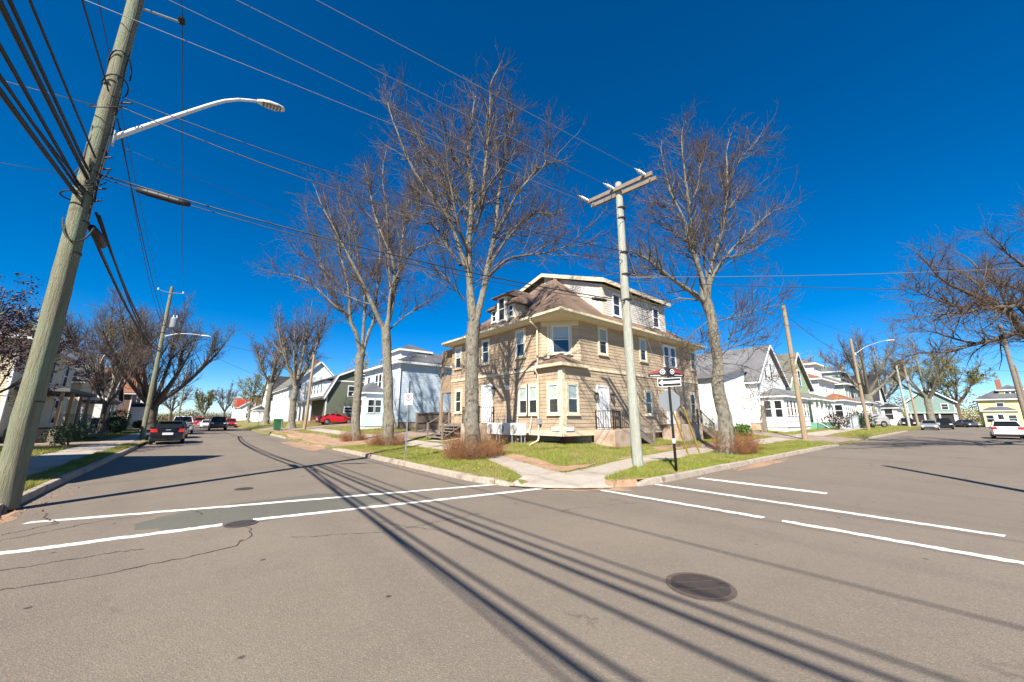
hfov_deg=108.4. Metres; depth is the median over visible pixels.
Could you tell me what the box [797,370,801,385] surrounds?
window
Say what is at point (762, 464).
gutter sand
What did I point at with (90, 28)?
cable
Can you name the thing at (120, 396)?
gabled house
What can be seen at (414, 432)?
driveway
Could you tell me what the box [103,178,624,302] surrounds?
cable
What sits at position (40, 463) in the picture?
sidewalk
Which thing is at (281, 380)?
white house
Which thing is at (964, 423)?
slate car
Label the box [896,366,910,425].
utility pole
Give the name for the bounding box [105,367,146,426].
brown house
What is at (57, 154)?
cable
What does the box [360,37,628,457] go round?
lime tree
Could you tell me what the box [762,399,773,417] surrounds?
window
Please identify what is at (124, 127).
power line
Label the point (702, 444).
dirt patch
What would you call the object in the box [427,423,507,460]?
shrub
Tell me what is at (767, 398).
sapling
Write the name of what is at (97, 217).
cable
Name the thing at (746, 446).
shrub
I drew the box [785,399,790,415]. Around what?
window
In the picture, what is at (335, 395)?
gambrel house
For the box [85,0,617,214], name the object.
power line
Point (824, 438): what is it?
driveway
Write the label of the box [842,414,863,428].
ramp
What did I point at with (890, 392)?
street tree
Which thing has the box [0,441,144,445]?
driveway
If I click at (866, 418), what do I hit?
utility pole
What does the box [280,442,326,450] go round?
gutter sand
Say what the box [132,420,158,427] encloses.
shrub
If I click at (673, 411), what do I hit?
guy wire
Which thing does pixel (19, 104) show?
cable
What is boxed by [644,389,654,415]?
window
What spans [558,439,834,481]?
grass
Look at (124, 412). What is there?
shrub
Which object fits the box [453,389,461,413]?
window
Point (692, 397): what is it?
window
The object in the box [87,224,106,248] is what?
splice case
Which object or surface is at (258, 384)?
street tree
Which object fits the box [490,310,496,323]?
window
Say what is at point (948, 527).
crosswalk line
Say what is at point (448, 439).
garden path
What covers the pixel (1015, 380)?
utility pole
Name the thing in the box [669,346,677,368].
window
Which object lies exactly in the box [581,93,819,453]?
lime tree
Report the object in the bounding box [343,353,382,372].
street tree
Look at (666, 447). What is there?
dirt patch
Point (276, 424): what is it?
wheelie bin
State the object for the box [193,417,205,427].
red pickup
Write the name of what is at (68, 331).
street tree
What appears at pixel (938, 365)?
wire
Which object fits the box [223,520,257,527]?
manhole cover
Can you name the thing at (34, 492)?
kerb
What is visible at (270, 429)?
dirt patch
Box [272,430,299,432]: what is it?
dirt patch
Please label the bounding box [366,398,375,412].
window
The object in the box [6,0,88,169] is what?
cable
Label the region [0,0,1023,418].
sky
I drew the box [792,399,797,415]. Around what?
window
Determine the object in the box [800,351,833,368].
street tree
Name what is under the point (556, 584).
road
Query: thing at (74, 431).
shrub
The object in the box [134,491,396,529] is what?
road patch
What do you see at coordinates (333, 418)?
red car
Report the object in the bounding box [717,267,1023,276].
wire
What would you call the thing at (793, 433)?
grass
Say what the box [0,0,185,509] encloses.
utility pole
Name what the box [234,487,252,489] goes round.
manhole cover
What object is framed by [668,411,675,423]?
door
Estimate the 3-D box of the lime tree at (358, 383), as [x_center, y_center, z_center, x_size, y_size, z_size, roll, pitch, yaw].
[-12.544,-3.717,26.269,10.803,21.329,6.688,1,-12,-7]
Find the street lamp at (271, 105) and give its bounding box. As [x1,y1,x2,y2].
[109,98,284,145]
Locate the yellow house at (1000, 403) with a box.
[973,379,1023,426]
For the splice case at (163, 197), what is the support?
hanging from the cable at (348, 243)
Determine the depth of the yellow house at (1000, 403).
71.82 m
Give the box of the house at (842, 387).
[821,369,882,413]
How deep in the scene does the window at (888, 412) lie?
65.71 m
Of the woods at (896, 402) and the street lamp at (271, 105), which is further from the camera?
the woods at (896, 402)
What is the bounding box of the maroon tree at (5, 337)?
[0,272,124,406]
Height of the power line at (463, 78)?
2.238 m
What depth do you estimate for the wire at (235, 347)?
34.30 m
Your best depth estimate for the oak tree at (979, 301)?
18.48 m
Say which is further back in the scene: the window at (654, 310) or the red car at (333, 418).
the red car at (333, 418)
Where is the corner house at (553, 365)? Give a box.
[426,273,715,446]
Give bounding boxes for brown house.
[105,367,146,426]
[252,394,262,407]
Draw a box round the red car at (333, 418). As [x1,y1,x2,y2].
[315,413,350,423]
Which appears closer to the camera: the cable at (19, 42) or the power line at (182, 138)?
the cable at (19, 42)
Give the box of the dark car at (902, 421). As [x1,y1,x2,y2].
[898,418,916,425]
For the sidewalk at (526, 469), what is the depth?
13.25 m
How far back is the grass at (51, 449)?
17.35 m
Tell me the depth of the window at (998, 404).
72.06 m
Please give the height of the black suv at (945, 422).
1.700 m
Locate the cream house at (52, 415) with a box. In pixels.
[0,326,112,442]
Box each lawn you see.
[0,427,148,491]
[236,420,920,483]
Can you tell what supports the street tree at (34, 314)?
on the lawn at (131, 429)
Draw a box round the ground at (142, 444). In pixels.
[135,419,982,446]
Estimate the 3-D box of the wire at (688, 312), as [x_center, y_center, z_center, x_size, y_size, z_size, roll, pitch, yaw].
[11.930,-1.627,19.695,21.262,3.324,0.021,10,-16,-40]
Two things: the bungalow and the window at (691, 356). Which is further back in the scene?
the bungalow
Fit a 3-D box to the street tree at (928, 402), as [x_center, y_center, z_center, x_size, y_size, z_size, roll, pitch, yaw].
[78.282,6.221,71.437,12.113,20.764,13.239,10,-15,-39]
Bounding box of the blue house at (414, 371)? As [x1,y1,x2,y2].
[352,345,451,428]
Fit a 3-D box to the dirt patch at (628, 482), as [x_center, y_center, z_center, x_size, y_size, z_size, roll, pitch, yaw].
[2.722,3.489,9.041,1.669,0.214,0.603,5,-13,-23]
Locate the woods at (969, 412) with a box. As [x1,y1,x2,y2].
[888,394,981,423]
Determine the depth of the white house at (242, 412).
138.09 m
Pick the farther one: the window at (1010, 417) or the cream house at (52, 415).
the window at (1010, 417)
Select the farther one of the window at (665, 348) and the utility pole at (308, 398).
the utility pole at (308, 398)
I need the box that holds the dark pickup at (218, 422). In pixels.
[208,416,228,430]
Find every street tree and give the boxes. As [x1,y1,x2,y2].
[4,296,69,350]
[19,288,168,388]
[65,283,240,430]
[73,307,163,419]
[157,376,194,420]
[191,387,216,416]
[208,379,238,416]
[236,368,267,422]
[245,325,295,424]
[261,299,336,428]
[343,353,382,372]
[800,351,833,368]
[818,322,921,413]
[848,348,914,403]
[868,322,966,420]
[907,355,998,419]
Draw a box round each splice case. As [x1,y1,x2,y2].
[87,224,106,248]
[135,187,190,206]
[591,297,606,301]
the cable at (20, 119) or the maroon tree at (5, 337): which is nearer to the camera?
the cable at (20, 119)
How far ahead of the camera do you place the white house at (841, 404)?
48.44 m
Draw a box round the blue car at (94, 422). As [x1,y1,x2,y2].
[89,417,105,427]
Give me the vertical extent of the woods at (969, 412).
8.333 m
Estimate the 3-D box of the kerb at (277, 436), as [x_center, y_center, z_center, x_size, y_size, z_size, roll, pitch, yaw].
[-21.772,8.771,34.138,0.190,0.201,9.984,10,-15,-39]
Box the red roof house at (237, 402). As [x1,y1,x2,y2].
[231,398,249,417]
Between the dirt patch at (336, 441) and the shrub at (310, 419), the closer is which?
the dirt patch at (336, 441)
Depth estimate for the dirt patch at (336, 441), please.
24.08 m
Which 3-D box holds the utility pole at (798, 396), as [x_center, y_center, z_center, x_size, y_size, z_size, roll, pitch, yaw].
[19.957,2.128,26.106,0.414,9.630,0.328,10,-15,-39]
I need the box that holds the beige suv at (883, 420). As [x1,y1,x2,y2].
[858,414,890,426]
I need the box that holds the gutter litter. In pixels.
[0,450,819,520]
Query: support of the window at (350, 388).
in the gambrel house at (335, 395)
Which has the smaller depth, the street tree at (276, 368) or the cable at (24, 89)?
the cable at (24, 89)
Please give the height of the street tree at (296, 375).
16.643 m
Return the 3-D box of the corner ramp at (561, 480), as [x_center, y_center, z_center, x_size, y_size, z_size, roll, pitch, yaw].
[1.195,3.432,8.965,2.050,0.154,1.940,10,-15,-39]
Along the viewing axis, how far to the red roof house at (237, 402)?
156.56 m
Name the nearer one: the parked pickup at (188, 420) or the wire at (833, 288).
the wire at (833, 288)
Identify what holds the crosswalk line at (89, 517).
on the road
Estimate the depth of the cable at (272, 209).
10.60 m
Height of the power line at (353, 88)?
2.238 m
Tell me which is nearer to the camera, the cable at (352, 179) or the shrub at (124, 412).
the cable at (352, 179)
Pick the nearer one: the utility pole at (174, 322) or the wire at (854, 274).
the wire at (854, 274)
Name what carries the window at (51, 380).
in the cream house at (52, 415)
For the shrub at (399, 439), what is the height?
1.239 m
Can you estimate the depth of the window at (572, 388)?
16.90 m
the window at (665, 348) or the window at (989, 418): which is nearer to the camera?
the window at (665, 348)
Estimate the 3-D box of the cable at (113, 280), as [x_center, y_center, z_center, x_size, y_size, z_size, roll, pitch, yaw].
[-18.367,-0.783,18.453,0.059,1.231,28.411,10,-16,-40]
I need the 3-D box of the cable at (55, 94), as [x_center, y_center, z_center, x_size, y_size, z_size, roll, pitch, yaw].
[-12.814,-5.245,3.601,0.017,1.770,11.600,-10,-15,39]
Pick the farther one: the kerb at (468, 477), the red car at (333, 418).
the red car at (333, 418)
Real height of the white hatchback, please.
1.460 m
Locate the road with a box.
[0,426,1023,681]
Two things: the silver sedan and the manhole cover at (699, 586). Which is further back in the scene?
the silver sedan
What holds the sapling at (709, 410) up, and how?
on the lawn at (251, 426)
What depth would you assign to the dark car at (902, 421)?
61.97 m
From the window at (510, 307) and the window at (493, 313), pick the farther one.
the window at (493, 313)
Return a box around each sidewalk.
[27,431,149,474]
[307,428,865,477]
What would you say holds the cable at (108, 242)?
attached to the utility pole at (174, 322)
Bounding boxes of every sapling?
[426,354,450,429]
[702,380,716,427]
[736,384,774,433]
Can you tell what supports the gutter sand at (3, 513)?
on the road
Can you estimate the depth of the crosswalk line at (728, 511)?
6.94 m
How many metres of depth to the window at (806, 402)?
36.36 m
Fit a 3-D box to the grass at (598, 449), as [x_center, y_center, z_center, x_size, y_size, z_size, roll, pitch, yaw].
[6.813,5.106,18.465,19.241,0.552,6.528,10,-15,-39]
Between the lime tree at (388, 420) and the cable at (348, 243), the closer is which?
the cable at (348, 243)
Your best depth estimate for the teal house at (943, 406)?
80.98 m
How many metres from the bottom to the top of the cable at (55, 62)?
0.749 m
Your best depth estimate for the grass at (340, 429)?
35.50 m
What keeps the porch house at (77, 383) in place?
on the lawn at (131, 429)
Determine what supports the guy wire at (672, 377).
attached to the utility pole at (634, 417)
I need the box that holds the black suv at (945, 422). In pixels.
[936,418,954,428]
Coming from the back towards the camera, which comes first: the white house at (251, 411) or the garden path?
the white house at (251, 411)
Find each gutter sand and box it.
[0,506,19,523]
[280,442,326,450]
[547,483,631,490]
[734,458,787,470]
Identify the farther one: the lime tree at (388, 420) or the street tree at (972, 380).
the street tree at (972, 380)
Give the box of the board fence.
[415,411,448,431]
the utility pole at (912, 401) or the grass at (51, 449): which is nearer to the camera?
the grass at (51, 449)
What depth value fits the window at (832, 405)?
47.16 m
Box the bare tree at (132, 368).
[60,320,164,434]
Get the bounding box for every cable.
[0,0,88,178]
[0,42,80,184]
[0,73,78,186]
[0,81,78,180]
[0,87,77,194]
[0,162,71,175]
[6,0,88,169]
[6,81,96,105]
[28,0,95,157]
[81,0,109,91]
[89,222,160,351]
[95,212,159,348]
[98,215,160,350]
[101,175,624,300]
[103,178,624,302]
[113,143,517,295]
[117,118,165,324]
[120,107,622,260]
[120,128,164,329]
[121,96,621,250]
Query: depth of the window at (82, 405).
34.78 m
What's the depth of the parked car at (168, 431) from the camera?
23.59 m
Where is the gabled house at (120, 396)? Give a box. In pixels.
[100,372,123,401]
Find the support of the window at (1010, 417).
in the yellow house at (1000, 403)
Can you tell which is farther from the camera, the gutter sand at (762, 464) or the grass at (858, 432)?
the grass at (858, 432)
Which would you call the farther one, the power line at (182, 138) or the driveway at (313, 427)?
the driveway at (313, 427)
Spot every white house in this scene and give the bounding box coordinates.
[236,402,250,420]
[250,403,262,420]
[252,375,289,421]
[270,360,333,421]
[695,345,810,431]
[802,361,859,425]
[846,374,903,424]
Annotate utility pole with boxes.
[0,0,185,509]
[139,286,183,437]
[178,365,188,415]
[303,355,314,428]
[577,168,656,466]
[781,305,807,439]
[849,339,870,429]
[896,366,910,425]
[902,362,919,424]
[998,324,1023,419]
[1014,365,1023,398]
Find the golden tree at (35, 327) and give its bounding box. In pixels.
[0,309,74,350]
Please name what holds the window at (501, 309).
in the corner house at (553, 365)
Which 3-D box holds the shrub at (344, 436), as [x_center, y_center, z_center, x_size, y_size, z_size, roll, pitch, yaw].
[-10.526,6.127,24.413,2.389,1.206,2.331,10,-15,-39]
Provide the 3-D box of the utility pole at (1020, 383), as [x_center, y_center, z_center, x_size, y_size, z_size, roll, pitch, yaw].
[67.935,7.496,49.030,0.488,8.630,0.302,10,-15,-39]
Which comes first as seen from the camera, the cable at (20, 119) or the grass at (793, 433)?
the cable at (20, 119)
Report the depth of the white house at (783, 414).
33.18 m
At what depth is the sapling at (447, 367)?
30.30 m
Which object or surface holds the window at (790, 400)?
in the white house at (783, 414)
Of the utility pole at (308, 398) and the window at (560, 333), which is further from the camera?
the utility pole at (308, 398)
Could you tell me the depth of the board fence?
29.91 m
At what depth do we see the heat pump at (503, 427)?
18.13 m
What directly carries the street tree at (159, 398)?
on the lawn at (131, 429)
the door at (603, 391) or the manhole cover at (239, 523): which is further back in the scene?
the door at (603, 391)
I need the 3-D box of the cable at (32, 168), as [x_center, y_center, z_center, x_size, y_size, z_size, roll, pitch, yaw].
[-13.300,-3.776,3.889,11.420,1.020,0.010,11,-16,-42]
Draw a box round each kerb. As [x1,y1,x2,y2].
[0,446,138,511]
[268,434,286,438]
[332,448,514,486]
[636,445,838,485]
[866,430,906,439]
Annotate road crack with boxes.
[0,509,477,589]
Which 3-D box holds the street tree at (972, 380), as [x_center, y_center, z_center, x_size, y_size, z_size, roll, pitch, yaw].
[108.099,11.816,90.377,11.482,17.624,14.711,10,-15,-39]
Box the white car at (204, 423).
[199,420,210,427]
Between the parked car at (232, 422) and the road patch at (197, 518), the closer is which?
the road patch at (197, 518)
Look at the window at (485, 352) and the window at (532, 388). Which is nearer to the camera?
the window at (532, 388)
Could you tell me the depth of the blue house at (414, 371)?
36.19 m
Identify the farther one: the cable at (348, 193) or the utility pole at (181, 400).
the utility pole at (181, 400)
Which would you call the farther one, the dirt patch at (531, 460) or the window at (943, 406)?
the window at (943, 406)
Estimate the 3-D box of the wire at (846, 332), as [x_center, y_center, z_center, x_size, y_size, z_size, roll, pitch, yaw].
[42.600,-0.030,41.960,54.306,1.874,0.021,8,-14,-33]
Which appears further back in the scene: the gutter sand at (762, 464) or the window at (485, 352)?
the window at (485, 352)
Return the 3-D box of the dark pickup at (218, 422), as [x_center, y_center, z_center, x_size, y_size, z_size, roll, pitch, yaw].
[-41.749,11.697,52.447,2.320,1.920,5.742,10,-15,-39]
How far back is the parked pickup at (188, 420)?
40.28 m
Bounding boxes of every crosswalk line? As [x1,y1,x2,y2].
[0,523,222,554]
[24,484,491,523]
[253,488,544,519]
[600,490,763,517]
[654,484,1004,536]
[782,520,1023,564]
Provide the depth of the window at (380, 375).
38.25 m
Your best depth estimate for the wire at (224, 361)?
34.21 m
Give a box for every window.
[49,399,58,423]
[50,361,57,384]
[61,365,70,387]
[78,404,84,422]
[343,406,351,412]
[347,385,353,396]
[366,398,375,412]
[374,399,382,412]
[375,374,378,384]
[378,373,382,387]
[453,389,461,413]
[454,346,461,369]
[480,338,489,365]
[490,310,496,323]
[497,296,505,322]
[507,303,513,318]
[514,328,526,359]
[517,384,527,415]
[527,383,539,415]
[546,381,560,415]
[549,323,572,355]
[566,381,580,415]
[597,325,609,356]
[611,292,621,318]
[638,337,648,362]
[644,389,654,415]
[651,306,660,329]
[662,344,671,367]
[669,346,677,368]
[689,350,697,371]
[689,392,696,410]
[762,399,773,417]
[772,399,784,417]
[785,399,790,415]
[789,399,794,415]
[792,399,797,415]
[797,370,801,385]
[802,400,806,415]
[805,401,809,415]
[824,404,834,415]
[833,404,844,416]
[883,408,894,419]
[940,403,948,409]
[985,415,995,422]
[995,402,1004,406]
[1007,415,1018,421]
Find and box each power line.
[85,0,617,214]
[98,0,158,287]
[169,0,576,194]
[182,26,183,291]
[237,0,601,182]
[316,0,634,168]
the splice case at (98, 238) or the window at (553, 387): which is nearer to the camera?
the splice case at (98, 238)
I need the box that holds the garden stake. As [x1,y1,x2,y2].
[760,405,767,431]
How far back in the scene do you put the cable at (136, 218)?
11.53 m
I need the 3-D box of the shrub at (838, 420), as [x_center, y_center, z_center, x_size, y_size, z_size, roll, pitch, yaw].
[33.046,8.166,37.683,2.302,1.880,2.365,10,-15,-39]
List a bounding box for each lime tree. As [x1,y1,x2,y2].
[242,171,409,440]
[289,140,464,445]
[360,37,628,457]
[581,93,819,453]
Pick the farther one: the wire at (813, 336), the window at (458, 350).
the wire at (813, 336)
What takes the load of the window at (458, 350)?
in the corner house at (553, 365)
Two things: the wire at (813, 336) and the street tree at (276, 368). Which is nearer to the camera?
the wire at (813, 336)
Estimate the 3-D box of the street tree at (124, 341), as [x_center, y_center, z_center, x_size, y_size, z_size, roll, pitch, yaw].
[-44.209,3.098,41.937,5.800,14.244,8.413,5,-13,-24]
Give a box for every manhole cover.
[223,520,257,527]
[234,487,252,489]
[665,572,736,601]
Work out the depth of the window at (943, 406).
79.92 m
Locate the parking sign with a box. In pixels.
[404,393,412,458]
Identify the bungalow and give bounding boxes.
[92,393,124,417]
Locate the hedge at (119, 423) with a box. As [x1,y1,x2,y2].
[104,416,127,432]
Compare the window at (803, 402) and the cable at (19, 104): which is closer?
the cable at (19, 104)
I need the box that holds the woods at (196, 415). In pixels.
[157,408,231,420]
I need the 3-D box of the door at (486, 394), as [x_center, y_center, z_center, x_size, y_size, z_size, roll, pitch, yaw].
[-1.432,3.561,20.747,0.090,2.020,0.860,10,-15,-39]
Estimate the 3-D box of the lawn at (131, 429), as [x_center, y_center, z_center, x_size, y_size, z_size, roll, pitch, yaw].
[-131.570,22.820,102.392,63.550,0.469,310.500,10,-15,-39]
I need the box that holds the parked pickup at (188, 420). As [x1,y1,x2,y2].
[173,416,196,433]
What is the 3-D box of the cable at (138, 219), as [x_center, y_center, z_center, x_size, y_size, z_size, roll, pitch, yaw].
[-18.339,-3.102,18.964,0.024,0.742,28.409,10,-16,-40]
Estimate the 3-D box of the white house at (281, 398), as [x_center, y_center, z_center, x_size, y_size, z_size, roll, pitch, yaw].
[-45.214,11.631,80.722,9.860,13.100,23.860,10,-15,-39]
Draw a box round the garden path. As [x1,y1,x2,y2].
[427,437,456,441]
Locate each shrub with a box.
[39,421,94,444]
[109,408,131,429]
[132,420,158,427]
[299,412,323,423]
[337,424,370,441]
[365,428,409,445]
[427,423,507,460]
[700,420,768,454]
[821,412,851,429]
[846,411,878,427]
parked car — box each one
[148,421,188,444]
[182,421,190,437]
[226,418,237,427]
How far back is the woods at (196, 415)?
254.91 m
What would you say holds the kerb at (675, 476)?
on the road
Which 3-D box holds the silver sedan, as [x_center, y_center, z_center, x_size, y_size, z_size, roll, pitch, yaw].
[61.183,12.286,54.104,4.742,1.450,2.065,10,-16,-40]
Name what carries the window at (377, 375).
in the blue house at (414, 371)
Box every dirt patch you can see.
[258,427,283,430]
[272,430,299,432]
[282,432,330,438]
[302,438,369,445]
[402,432,438,438]
[504,453,595,471]
[605,477,646,487]
[649,444,695,450]
[687,443,710,445]
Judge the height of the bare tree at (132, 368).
10.251 m
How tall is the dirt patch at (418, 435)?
0.400 m
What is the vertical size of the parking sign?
2.520 m
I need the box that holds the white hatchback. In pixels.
[986,420,1023,438]
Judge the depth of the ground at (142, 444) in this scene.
39.85 m
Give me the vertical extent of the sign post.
3.320 m
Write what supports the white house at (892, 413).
on the lawn at (251, 426)
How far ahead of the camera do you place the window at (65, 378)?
28.30 m
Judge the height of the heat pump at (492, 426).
1.351 m
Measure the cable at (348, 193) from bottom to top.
1.666 m
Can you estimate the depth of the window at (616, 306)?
22.19 m
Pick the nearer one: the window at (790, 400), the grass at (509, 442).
the grass at (509, 442)
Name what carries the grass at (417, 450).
on the lawn at (251, 426)
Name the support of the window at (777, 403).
in the white house at (783, 414)
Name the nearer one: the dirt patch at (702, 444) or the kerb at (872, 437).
the dirt patch at (702, 444)
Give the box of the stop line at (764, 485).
[698,478,826,493]
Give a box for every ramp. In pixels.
[510,473,613,487]
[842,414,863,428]
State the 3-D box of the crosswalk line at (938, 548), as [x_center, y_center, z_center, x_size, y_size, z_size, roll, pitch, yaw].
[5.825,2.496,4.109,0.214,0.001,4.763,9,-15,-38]
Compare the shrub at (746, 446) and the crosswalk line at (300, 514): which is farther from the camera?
the shrub at (746, 446)
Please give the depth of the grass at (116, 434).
29.63 m
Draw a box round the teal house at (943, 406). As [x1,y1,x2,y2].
[905,389,959,426]
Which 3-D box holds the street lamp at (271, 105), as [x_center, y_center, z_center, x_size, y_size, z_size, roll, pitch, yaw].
[-7.771,-5.556,9.453,3.084,2.810,0.290,10,-15,-39]
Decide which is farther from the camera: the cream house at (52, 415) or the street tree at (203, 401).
the street tree at (203, 401)
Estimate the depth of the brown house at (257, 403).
112.00 m
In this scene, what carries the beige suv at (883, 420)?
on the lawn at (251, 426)
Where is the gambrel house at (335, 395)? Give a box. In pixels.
[295,369,364,423]
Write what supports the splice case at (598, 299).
hanging from the cable at (359, 251)
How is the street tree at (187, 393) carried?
on the lawn at (131, 429)
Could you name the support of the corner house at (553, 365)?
on the lawn at (251, 426)
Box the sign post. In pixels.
[648,359,683,471]
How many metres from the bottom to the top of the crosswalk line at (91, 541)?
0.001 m
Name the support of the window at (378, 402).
in the blue house at (414, 371)
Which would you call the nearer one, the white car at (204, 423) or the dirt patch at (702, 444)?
the dirt patch at (702, 444)
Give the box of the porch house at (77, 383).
[62,352,119,432]
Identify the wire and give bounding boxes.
[166,332,318,393]
[167,327,311,359]
[626,220,783,309]
[626,248,699,452]
[628,281,1023,289]
[629,289,688,454]
[633,299,784,319]
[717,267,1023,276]
[787,311,931,354]
[788,316,848,353]
[857,356,1018,371]
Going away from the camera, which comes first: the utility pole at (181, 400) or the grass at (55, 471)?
the grass at (55, 471)
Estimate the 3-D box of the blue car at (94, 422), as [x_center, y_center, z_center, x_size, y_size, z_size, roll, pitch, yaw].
[-44.675,8.607,37.992,1.995,1.460,4.142,-3,-12,15]
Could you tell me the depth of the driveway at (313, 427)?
43.96 m
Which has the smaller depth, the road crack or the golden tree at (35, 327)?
the road crack
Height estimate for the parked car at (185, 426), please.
1.450 m
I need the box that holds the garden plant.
[733,423,751,436]
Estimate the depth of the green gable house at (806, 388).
41.32 m
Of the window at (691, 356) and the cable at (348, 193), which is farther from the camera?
the window at (691, 356)
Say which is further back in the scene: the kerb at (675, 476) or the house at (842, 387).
the house at (842, 387)
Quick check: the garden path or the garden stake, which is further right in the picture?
the garden stake
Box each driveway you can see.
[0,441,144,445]
[272,423,350,430]
[297,429,444,447]
[715,430,861,445]
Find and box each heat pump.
[487,416,506,439]
[498,418,517,442]
[511,416,531,442]
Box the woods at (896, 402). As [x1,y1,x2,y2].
[885,385,1022,422]
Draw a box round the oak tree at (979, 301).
[870,185,1023,375]
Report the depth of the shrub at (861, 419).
43.58 m
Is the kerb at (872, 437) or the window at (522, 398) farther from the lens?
the kerb at (872, 437)
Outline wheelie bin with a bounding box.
[273,419,283,429]
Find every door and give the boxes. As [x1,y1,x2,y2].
[482,386,490,422]
[598,387,609,428]
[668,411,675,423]
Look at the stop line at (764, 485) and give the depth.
9.02 m
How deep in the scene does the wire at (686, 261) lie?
15.62 m
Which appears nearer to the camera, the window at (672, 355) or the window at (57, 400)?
the window at (672, 355)
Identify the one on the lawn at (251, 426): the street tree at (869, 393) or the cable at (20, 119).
the street tree at (869, 393)
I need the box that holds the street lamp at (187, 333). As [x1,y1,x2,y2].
[164,333,210,336]
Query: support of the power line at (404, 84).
attached to the utility pole at (634, 417)
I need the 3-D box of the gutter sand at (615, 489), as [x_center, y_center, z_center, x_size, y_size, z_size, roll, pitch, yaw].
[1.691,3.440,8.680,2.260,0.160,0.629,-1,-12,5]
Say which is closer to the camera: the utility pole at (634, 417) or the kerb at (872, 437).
the utility pole at (634, 417)
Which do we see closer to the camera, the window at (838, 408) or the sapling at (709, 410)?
the sapling at (709, 410)
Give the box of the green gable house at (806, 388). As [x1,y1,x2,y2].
[776,352,835,428]
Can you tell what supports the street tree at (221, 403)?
on the lawn at (251, 426)
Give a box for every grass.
[0,444,81,456]
[24,442,136,490]
[66,431,149,441]
[282,423,413,437]
[334,443,582,479]
[407,435,566,450]
[457,438,778,471]
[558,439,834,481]
[716,425,840,439]
[834,426,906,436]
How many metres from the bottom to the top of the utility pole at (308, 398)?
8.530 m
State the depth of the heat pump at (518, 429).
17.39 m
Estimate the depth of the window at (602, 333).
19.08 m
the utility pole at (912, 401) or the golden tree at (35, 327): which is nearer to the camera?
the golden tree at (35, 327)
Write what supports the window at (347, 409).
in the gambrel house at (335, 395)
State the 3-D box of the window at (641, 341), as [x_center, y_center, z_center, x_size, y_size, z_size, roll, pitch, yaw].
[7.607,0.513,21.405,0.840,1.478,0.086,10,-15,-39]
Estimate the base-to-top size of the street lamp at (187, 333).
0.642 m
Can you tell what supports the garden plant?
on the lawn at (251, 426)
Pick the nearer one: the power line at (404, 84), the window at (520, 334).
the power line at (404, 84)
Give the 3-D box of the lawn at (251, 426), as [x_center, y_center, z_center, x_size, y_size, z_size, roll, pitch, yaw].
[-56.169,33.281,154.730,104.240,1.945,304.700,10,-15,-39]
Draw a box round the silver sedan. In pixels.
[919,420,939,429]
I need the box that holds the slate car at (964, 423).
[952,420,980,427]
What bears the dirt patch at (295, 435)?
on the ground at (142, 444)

